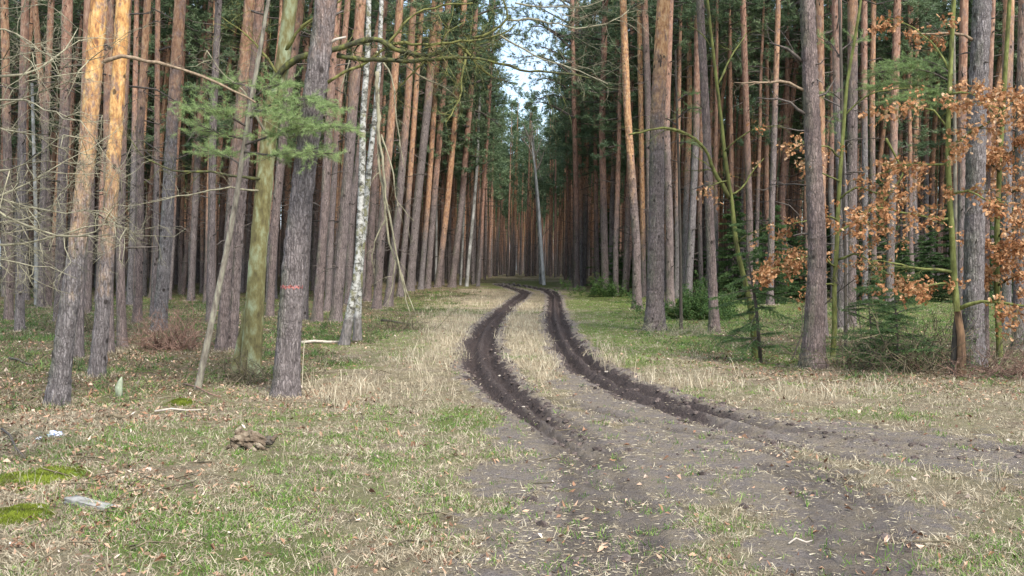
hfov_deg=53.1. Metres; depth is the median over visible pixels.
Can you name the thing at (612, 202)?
pine tree
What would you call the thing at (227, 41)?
pine tree
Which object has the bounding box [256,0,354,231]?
pine tree
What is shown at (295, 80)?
pine tree
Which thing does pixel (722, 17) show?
pine tree
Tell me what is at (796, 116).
pine tree
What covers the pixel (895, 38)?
pine tree
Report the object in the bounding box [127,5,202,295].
pine tree
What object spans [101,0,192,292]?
pine tree
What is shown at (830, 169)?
pine tree
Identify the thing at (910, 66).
young pine
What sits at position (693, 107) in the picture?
young pine
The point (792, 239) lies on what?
understory spruce
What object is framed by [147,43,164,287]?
pine tree
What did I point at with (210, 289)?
pine tree
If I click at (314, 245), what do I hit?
pine tree
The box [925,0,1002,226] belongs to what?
pine tree
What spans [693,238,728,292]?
understory spruce
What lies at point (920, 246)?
understory spruce
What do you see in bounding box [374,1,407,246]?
pine tree
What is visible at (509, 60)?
sky
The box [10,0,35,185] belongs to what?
pine tree
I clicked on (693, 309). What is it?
broom bush
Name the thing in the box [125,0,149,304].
pine tree
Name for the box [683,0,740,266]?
pine tree
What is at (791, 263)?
oak sapling
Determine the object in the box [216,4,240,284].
pine tree
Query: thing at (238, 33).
pine tree
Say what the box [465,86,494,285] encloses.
birch tree
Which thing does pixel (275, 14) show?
pine tree
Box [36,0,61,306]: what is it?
pine tree
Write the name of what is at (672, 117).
pine tree
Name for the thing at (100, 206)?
pine tree
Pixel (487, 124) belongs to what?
pine tree
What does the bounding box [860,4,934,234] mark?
pine tree
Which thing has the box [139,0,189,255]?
pine tree
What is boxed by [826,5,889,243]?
pine tree
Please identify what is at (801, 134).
pine tree
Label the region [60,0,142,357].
pine tree
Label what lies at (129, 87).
pine tree
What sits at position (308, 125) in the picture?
young pine
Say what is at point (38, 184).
pine tree
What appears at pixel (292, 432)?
twig litter
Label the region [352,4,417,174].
pine tree
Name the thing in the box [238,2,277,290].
pine tree
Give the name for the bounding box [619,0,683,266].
pine tree
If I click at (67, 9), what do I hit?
pine tree
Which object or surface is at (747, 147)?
pine tree
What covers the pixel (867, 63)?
pine tree
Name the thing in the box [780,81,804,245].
pine tree
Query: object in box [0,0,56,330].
pine tree
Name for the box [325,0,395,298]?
pine tree
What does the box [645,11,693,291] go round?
pine tree
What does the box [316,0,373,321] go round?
pine tree
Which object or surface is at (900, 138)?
pine tree
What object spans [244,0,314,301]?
pine tree
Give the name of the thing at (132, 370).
dead scrub
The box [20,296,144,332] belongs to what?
dead bush
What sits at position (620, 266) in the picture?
understory spruce
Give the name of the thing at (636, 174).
pine tree
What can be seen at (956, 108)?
pine tree
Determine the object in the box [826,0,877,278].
pine tree
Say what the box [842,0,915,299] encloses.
pine tree
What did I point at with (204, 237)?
pine tree
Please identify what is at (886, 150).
pine tree
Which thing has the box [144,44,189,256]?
pine tree
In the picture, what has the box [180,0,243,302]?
pine tree
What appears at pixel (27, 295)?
pine tree
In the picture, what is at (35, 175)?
birch tree
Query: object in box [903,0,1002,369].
pine tree
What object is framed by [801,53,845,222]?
pine tree
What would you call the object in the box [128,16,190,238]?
pine tree
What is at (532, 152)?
birch tree
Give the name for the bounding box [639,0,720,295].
pine tree
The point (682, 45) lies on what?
pine tree
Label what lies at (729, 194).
broadleaf tree
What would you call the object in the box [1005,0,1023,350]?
pine tree
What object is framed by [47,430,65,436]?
plastic litter
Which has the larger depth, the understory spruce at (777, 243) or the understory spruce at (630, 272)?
the understory spruce at (630, 272)
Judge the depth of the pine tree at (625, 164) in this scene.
60.43 m
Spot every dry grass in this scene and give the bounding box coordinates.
[296,286,1022,512]
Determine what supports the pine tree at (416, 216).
on the ground at (522, 279)
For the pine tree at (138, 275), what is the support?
on the ground at (522, 279)
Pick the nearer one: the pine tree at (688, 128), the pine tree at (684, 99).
the pine tree at (688, 128)
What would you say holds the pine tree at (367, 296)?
on the ground at (522, 279)
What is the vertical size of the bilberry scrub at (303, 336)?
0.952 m
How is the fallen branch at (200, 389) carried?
on the ground at (522, 279)
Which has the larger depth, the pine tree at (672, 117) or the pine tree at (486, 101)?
the pine tree at (486, 101)
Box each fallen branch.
[0,428,25,457]
[7,357,32,364]
[106,413,124,418]
[154,408,200,411]
[183,383,221,397]
[380,319,408,324]
[788,537,812,544]
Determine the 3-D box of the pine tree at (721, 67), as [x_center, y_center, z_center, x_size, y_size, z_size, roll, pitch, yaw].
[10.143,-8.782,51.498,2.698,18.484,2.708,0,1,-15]
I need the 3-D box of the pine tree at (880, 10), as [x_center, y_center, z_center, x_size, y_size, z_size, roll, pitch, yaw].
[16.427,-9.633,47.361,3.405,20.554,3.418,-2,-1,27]
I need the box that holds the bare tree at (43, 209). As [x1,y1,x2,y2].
[0,0,184,322]
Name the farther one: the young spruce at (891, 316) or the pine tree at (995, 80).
the pine tree at (995, 80)
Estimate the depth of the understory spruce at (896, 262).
51.89 m
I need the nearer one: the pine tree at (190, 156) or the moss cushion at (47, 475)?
the moss cushion at (47, 475)
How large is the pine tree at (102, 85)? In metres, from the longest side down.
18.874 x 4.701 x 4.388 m
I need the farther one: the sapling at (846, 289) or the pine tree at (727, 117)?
the pine tree at (727, 117)
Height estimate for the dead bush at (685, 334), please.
1.286 m
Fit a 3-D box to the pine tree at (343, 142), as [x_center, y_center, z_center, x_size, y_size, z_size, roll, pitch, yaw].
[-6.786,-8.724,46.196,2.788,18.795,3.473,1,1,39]
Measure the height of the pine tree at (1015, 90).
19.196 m
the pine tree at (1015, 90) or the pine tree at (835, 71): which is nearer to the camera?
the pine tree at (835, 71)
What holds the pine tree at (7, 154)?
on the ground at (522, 279)
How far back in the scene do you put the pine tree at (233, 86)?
58.72 m
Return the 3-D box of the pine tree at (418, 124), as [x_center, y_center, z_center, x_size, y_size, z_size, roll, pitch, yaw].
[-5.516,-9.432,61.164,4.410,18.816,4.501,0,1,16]
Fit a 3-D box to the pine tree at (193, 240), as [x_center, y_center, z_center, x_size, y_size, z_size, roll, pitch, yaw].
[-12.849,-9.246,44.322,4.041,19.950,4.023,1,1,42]
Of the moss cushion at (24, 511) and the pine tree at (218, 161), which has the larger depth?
the pine tree at (218, 161)
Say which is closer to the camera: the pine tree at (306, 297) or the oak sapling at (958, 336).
the oak sapling at (958, 336)
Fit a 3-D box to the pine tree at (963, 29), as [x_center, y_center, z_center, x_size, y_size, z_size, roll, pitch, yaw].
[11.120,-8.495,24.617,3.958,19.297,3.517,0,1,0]
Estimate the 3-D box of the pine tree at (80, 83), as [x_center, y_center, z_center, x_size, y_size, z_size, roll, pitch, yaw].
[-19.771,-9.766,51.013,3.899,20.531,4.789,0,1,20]
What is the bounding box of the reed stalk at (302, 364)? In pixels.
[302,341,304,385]
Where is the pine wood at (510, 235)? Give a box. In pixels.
[0,1,1015,284]
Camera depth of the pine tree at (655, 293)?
26.18 m
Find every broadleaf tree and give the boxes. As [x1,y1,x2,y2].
[99,0,657,376]
[612,0,793,357]
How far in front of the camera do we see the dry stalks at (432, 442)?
9.46 m
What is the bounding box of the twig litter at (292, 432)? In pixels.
[0,312,1023,575]
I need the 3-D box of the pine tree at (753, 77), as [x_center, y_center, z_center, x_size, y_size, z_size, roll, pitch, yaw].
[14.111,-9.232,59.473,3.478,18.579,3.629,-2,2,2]
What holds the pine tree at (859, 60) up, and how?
on the ground at (522, 279)
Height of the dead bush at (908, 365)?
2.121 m
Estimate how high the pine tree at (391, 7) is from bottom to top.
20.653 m
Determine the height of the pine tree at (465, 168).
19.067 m
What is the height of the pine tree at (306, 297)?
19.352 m
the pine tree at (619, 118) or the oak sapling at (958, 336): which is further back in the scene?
the pine tree at (619, 118)
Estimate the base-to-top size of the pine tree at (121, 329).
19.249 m
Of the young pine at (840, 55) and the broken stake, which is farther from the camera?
the young pine at (840, 55)
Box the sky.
[307,0,959,243]
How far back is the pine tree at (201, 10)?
45.55 m
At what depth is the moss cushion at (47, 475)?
7.77 m
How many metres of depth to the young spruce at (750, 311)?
17.20 m
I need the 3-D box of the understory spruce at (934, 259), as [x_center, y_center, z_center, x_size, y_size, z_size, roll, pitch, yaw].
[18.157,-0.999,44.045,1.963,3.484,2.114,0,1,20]
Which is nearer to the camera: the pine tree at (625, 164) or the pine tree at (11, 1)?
the pine tree at (11, 1)
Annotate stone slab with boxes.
[63,495,119,509]
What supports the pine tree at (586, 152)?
on the ground at (522, 279)
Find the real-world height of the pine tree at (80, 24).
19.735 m
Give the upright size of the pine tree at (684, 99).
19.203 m
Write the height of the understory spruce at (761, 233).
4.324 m
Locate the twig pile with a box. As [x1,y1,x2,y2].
[0,419,125,443]
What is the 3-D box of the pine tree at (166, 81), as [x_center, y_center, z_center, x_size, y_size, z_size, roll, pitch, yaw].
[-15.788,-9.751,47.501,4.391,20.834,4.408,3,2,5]
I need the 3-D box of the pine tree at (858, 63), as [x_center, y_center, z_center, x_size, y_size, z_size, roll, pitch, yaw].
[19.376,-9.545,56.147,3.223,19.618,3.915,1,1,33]
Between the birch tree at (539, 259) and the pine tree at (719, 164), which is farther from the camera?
the birch tree at (539, 259)
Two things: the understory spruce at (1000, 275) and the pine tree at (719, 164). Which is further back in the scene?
the pine tree at (719, 164)
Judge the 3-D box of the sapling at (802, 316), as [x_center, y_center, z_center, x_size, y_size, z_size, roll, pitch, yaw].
[5.735,0.013,17.655,2.738,2.540,2.324,1,1,42]
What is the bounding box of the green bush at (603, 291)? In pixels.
[554,271,631,297]
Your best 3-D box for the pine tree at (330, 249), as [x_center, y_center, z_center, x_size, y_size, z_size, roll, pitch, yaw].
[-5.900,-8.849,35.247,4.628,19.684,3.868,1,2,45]
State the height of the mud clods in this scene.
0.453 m
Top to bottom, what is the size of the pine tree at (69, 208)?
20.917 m
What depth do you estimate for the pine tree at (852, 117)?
25.93 m
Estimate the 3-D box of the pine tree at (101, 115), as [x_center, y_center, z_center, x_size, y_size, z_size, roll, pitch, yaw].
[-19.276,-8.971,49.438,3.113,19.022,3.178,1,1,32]
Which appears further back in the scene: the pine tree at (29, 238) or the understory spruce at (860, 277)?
the pine tree at (29, 238)
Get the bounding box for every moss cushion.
[0,464,100,493]
[0,502,57,526]
[162,398,196,405]
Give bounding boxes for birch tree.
[26,83,50,304]
[325,0,423,344]
[434,173,456,282]
[459,166,478,284]
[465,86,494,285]
[519,118,545,284]
[520,135,553,283]
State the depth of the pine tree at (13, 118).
62.10 m
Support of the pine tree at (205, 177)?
on the ground at (522, 279)
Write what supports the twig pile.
on the ground at (522, 279)
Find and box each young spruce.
[698,222,798,362]
[825,274,934,368]
[826,288,950,373]
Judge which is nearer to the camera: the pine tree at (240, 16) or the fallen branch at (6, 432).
the fallen branch at (6, 432)
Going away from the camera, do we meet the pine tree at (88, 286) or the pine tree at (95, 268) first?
the pine tree at (88, 286)
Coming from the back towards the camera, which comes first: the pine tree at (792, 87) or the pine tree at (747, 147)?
the pine tree at (792, 87)
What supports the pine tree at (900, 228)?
on the ground at (522, 279)
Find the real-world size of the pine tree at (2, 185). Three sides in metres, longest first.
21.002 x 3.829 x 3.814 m
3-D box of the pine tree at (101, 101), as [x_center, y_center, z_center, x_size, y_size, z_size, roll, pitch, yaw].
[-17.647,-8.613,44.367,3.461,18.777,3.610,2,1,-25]
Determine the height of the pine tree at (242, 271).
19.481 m
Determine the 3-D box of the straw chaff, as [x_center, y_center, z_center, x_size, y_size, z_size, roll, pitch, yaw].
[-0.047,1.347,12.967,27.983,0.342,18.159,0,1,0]
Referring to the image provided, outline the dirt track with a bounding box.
[433,283,1023,575]
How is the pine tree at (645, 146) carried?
on the ground at (522, 279)
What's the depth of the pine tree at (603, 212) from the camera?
54.44 m
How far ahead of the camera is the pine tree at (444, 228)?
59.10 m
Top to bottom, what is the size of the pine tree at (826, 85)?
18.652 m
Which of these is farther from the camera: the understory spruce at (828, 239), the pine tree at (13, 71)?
the understory spruce at (828, 239)
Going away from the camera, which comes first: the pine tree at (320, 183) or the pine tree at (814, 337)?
the pine tree at (814, 337)
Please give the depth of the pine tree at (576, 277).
59.93 m
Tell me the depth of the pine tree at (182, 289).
50.66 m
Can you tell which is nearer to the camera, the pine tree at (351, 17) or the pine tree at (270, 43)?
the pine tree at (351, 17)
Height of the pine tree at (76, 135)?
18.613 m
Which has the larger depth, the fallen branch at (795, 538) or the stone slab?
the stone slab
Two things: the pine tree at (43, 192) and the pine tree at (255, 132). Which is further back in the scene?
the pine tree at (255, 132)
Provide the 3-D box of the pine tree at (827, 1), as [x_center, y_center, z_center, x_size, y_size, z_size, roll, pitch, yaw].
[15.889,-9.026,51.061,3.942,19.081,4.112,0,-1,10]
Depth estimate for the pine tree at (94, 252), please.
57.33 m
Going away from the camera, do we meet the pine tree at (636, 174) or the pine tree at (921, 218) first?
the pine tree at (636, 174)
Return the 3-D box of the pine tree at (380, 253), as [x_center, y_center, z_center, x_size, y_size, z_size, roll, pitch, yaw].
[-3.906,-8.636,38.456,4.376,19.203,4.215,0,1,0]
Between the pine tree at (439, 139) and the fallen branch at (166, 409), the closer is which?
the fallen branch at (166, 409)
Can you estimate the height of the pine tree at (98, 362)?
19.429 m
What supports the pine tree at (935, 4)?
on the ground at (522, 279)
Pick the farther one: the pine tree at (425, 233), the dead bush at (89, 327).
the pine tree at (425, 233)
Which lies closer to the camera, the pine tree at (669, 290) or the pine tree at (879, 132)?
the pine tree at (669, 290)
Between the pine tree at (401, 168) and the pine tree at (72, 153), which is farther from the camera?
the pine tree at (72, 153)
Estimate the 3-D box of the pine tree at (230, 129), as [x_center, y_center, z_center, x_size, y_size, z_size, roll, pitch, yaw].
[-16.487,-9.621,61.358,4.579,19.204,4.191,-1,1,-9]
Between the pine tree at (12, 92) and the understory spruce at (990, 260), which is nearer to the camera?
the understory spruce at (990, 260)
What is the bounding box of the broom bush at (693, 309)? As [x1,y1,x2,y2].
[626,271,744,320]
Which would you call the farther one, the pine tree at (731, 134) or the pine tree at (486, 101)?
the pine tree at (486, 101)
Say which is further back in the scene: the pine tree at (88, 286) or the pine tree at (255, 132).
the pine tree at (255, 132)
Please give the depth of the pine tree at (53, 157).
50.18 m
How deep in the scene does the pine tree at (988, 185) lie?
17.26 m
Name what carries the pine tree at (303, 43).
on the ground at (522, 279)
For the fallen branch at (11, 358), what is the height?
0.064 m
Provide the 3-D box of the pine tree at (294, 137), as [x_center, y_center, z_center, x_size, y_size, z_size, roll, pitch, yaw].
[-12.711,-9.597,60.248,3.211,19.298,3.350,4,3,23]
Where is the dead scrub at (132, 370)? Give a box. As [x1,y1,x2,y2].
[0,285,1018,415]
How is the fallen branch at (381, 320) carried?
on the ground at (522, 279)
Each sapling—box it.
[747,0,937,357]
[779,225,930,359]
[799,235,887,356]
[826,0,1023,375]
[952,0,1023,358]
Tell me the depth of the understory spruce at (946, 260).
49.88 m
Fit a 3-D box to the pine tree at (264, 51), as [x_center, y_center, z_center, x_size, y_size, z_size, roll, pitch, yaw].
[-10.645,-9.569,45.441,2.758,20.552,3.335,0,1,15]
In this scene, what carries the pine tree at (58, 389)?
on the ground at (522, 279)
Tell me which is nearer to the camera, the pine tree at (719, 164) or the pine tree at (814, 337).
the pine tree at (814, 337)
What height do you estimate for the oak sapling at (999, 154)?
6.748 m
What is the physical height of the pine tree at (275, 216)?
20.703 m
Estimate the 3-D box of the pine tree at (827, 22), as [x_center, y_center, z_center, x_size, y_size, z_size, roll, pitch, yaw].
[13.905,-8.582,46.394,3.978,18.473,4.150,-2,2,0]
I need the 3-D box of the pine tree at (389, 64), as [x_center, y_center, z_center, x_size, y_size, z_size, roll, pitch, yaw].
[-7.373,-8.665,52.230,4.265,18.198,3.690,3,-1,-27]
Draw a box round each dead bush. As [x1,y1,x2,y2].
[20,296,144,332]
[111,292,213,353]
[183,342,385,387]
[321,301,453,331]
[633,309,731,339]
[757,291,1023,380]
[905,327,1023,380]
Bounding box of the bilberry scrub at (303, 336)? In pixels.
[0,284,1023,409]
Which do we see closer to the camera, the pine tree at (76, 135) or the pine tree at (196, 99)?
the pine tree at (196, 99)
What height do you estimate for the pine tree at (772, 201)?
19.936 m
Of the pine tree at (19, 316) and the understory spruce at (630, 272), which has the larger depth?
the understory spruce at (630, 272)
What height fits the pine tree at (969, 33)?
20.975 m
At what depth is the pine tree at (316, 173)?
47.74 m
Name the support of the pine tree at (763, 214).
on the ground at (522, 279)
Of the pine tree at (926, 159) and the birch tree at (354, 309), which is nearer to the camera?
the birch tree at (354, 309)
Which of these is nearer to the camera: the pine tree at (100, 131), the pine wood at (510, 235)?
the pine tree at (100, 131)
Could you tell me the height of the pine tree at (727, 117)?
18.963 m
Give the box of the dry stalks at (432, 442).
[0,290,1023,575]
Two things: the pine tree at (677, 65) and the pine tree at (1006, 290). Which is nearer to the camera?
the pine tree at (1006, 290)
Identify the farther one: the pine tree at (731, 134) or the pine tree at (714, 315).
the pine tree at (731, 134)
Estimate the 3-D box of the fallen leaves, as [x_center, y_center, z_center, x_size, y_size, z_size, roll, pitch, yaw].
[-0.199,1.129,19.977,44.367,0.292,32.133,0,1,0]
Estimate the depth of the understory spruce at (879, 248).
46.78 m
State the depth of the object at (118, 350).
18.00 m
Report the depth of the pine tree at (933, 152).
57.13 m
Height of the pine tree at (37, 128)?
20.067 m
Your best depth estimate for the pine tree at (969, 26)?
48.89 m
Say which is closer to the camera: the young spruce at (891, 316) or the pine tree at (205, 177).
the young spruce at (891, 316)
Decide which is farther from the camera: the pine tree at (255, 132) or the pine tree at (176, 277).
the pine tree at (176, 277)
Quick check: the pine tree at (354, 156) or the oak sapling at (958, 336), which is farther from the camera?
the pine tree at (354, 156)
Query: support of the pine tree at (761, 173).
on the ground at (522, 279)
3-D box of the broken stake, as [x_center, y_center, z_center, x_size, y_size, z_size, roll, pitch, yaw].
[-4.871,1.247,12.695,0.090,0.293,0.081,0,1,0]
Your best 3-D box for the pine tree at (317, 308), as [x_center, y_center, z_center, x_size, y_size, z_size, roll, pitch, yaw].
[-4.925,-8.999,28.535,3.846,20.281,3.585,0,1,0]
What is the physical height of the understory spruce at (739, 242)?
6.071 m
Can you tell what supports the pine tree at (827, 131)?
on the ground at (522, 279)
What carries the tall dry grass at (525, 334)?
on the ground at (522, 279)
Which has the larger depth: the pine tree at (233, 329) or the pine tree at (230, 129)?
the pine tree at (230, 129)
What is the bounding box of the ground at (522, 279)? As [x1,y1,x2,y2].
[0,271,1023,575]
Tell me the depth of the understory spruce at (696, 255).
61.89 m
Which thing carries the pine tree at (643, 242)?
on the ground at (522, 279)
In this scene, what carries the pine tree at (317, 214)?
on the ground at (522, 279)
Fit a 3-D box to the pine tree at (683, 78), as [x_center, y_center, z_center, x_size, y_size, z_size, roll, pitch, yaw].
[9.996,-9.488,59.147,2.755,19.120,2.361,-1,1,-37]
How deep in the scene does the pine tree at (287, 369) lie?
12.69 m
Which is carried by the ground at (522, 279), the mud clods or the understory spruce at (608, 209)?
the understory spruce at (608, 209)
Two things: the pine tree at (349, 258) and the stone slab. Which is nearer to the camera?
the stone slab
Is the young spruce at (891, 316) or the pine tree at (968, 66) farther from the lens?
the pine tree at (968, 66)
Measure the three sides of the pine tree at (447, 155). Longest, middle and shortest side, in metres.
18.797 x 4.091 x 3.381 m
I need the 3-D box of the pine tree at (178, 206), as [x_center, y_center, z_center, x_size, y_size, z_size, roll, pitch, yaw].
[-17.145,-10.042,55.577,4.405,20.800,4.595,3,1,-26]
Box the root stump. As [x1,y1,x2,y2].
[225,426,276,450]
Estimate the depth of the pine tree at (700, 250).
49.52 m
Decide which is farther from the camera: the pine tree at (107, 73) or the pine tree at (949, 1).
the pine tree at (949, 1)
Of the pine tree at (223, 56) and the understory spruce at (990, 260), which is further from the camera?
the understory spruce at (990, 260)
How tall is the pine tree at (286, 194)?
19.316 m
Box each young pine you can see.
[166,0,365,389]
[648,50,712,328]
[816,0,871,346]
[855,0,959,277]
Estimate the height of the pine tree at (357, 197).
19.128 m
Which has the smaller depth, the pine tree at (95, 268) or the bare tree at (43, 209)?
the bare tree at (43, 209)
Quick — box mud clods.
[424,298,1023,575]
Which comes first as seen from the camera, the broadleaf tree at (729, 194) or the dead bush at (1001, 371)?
the dead bush at (1001, 371)
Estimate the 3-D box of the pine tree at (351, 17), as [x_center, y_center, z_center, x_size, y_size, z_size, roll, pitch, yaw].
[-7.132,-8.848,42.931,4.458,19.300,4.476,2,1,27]
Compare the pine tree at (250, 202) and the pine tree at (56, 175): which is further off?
the pine tree at (250, 202)
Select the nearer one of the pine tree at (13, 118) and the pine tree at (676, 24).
the pine tree at (676, 24)
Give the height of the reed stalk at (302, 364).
0.641 m
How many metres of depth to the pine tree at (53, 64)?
51.30 m
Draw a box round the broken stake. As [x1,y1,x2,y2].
[115,377,122,396]
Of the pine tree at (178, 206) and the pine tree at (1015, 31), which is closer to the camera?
the pine tree at (1015, 31)
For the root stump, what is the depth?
8.99 m
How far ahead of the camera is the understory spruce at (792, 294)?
43.88 m
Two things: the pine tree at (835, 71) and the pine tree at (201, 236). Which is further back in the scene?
the pine tree at (201, 236)
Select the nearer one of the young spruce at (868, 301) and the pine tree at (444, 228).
the young spruce at (868, 301)
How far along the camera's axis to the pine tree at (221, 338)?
18.64 m
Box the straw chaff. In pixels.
[0,339,1023,575]
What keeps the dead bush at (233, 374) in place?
on the ground at (522, 279)
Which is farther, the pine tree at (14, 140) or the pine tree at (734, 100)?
the pine tree at (734, 100)
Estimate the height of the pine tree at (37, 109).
18.570 m
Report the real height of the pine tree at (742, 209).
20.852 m
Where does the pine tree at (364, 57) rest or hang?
on the ground at (522, 279)
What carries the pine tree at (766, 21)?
on the ground at (522, 279)
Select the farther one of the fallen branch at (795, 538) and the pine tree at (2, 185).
the pine tree at (2, 185)
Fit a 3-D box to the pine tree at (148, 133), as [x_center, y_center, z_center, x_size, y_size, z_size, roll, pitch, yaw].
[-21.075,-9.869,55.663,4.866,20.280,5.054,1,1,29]
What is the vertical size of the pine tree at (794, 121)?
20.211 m
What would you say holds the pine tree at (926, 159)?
on the ground at (522, 279)
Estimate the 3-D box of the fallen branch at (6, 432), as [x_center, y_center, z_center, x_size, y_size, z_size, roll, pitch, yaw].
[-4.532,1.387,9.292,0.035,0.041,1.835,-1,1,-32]
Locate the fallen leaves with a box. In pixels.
[0,309,1023,575]
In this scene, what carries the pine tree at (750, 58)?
on the ground at (522, 279)
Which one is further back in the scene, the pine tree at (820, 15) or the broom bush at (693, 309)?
the broom bush at (693, 309)
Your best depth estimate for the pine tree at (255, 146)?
55.41 m
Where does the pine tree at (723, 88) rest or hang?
on the ground at (522, 279)
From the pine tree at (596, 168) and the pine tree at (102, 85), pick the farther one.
the pine tree at (596, 168)
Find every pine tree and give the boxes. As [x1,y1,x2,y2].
[0,0,19,40]
[0,0,19,319]
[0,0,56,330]
[0,0,60,293]
[0,0,60,299]
[0,0,81,296]
[0,6,33,296]
[0,8,34,288]
[0,9,80,291]
[0,10,46,229]
[0,24,18,137]
[0,43,17,284]
[10,0,18,167]
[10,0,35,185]
[10,0,54,285]
[10,0,58,306]
[14,3,80,292]
[14,12,57,289]
[15,9,82,238]
[25,0,79,223]
[28,0,81,321]
[29,1,81,231]
[31,0,83,300]
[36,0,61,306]
[42,0,255,406]
[45,0,83,268]
[46,83,135,312]
[49,44,80,219]
[51,1,162,227]
[54,4,80,225]
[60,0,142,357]
[61,0,191,352]
[65,0,176,347]
[65,97,79,263]
[66,12,153,226]
[68,0,133,264]
[70,69,131,287]
[71,3,139,191]
[75,27,153,191]
[81,0,140,301]
[87,0,130,376]
[94,219,96,286]
[95,88,103,264]
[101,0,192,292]
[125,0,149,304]
[125,4,173,290]
[126,0,173,205]
[126,6,153,223]
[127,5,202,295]
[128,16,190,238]
[129,0,204,297]
[131,0,176,322]
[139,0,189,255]
[144,0,198,319]
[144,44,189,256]
[146,0,185,331]
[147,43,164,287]
[148,3,220,291]
[150,0,209,299]
[161,4,221,288]
[167,0,232,292]
[172,2,238,289]
[174,0,242,300]
[174,2,199,284]
[178,0,234,294]
[179,31,231,252]
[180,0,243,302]
[181,20,255,287]
[182,0,242,289]
[182,0,282,261]
[187,0,235,322]
[196,22,225,262]
[203,0,282,264]
[208,0,273,222]
[213,0,264,351]
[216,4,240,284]
[217,23,256,220]
[223,3,274,292]
[224,3,278,293]
[228,0,264,349]
[228,1,315,236]
[238,0,308,294]
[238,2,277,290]
[241,0,277,262]
[244,0,279,287]
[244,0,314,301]
[248,0,310,297]
[255,1,308,190]
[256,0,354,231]
[265,0,309,316]
[265,21,311,287]
[269,0,345,398]
[271,15,305,291]
[272,48,301,191]
[277,0,326,214]
[279,0,376,229]
[288,61,355,319]
[297,1,346,292]
[301,0,351,322]
[305,0,381,298]
[309,21,353,290]
[312,20,373,290]
[313,0,378,233]
[314,0,394,278]
[316,0,355,249]
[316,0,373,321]
[320,0,377,311]
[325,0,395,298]
[342,0,427,304]
[343,2,409,246]
[345,21,390,263]
[346,3,388,255]
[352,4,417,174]
[353,3,394,268]
[357,0,395,240]
[363,0,401,301]
[364,0,406,285]
[366,0,430,309]
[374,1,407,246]
[375,0,434,306]
[385,0,447,284]
[386,0,452,296]
[401,0,466,289]
[405,0,470,290]
[410,0,474,288]
[418,0,477,284]
[418,0,538,287]
[428,0,491,287]
[466,0,520,282]
[468,0,512,285]
[495,0,610,287]
[548,0,622,286]
[548,0,655,292]
[554,0,600,285]
[563,0,637,288]
[570,0,654,295]
[578,0,642,277]
[582,0,644,286]
[603,0,672,260]
[606,0,686,296]
[610,0,671,288]
[610,13,671,283]
[611,13,652,249]
[615,0,643,309]
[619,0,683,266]
[628,2,709,233]
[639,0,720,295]
[639,21,684,263]
[642,0,669,330]
[644,0,695,306]
[645,7,718,258]
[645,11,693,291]
[652,0,709,298]
[652,4,714,241]
[671,21,710,223]
[672,0,737,292]
[673,39,721,194]
[674,0,706,290]
[674,36,707,237]
[683,0,735,290]
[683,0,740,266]
[689,0,723,333]
[692,9,735,261]
[696,5,759,280]
[698,0,749,288]
[702,17,732,276]
[704,0,757,295]
[708,9,755,277]
[714,0,785,258]
[717,0,769,288]
[718,8,759,245]
[720,0,791,290]
[721,12,779,195]
[728,0,770,299]
[730,0,797,293]
[731,0,835,369]
[736,0,797,261]
[739,0,829,293]
[739,25,785,250]
[740,0,784,263]
[745,0,804,304]
[757,0,815,285]
[762,5,846,212]
[763,0,801,231]
[763,0,801,258]
[764,0,801,283]
[765,0,861,335]
[772,0,847,292]
[778,1,845,278]
[778,17,845,230]
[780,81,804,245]
[785,0,870,297]
[789,0,847,209]
[791,0,868,223]
[796,0,868,329]
[797,0,860,263]
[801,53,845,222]
[824,0,892,239]
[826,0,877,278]
[826,0,892,326]
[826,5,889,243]
[842,0,886,297]
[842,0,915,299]
[843,4,892,205]
[843,28,891,201]
[858,0,892,303]
[858,4,892,242]
[858,19,919,262]
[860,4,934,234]
[867,0,959,295]
[868,0,927,304]
[875,0,949,297]
[877,6,920,286]
[884,0,950,277]
[884,12,919,288]
[884,33,912,259]
[887,0,959,261]
[896,3,928,290]
[898,0,958,222]
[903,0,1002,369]
[904,0,949,252]
[913,0,959,274]
[925,0,1000,313]
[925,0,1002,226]
[928,0,971,211]
[938,1,993,160]
[940,3,959,274]
[949,0,1017,187]
[951,0,1017,333]
[957,0,1016,291]
[968,0,1017,199]
[968,0,1017,288]
[984,0,995,358]
[992,3,1017,295]
[993,24,1016,163]
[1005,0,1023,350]
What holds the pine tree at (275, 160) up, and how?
on the ground at (522, 279)
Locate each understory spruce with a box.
[584,207,630,285]
[608,234,632,288]
[620,257,632,284]
[629,249,646,292]
[674,234,703,281]
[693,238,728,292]
[706,194,764,299]
[724,190,754,282]
[738,210,780,297]
[742,205,801,304]
[775,226,803,293]
[775,235,807,301]
[826,225,830,289]
[826,228,861,296]
[856,178,902,299]
[856,229,884,301]
[879,245,901,292]
[880,237,927,303]
[906,235,940,294]
[914,225,952,302]
[928,196,957,295]
[941,275,992,302]
[989,208,1013,299]
[989,218,1000,297]
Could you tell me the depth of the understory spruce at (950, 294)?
43.16 m
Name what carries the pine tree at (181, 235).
on the ground at (522, 279)
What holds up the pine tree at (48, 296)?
on the ground at (522, 279)
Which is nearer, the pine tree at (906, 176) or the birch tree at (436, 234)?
the pine tree at (906, 176)
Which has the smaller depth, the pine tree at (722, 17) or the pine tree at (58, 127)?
the pine tree at (722, 17)
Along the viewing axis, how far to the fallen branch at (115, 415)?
10.81 m
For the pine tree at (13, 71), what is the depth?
48.52 m

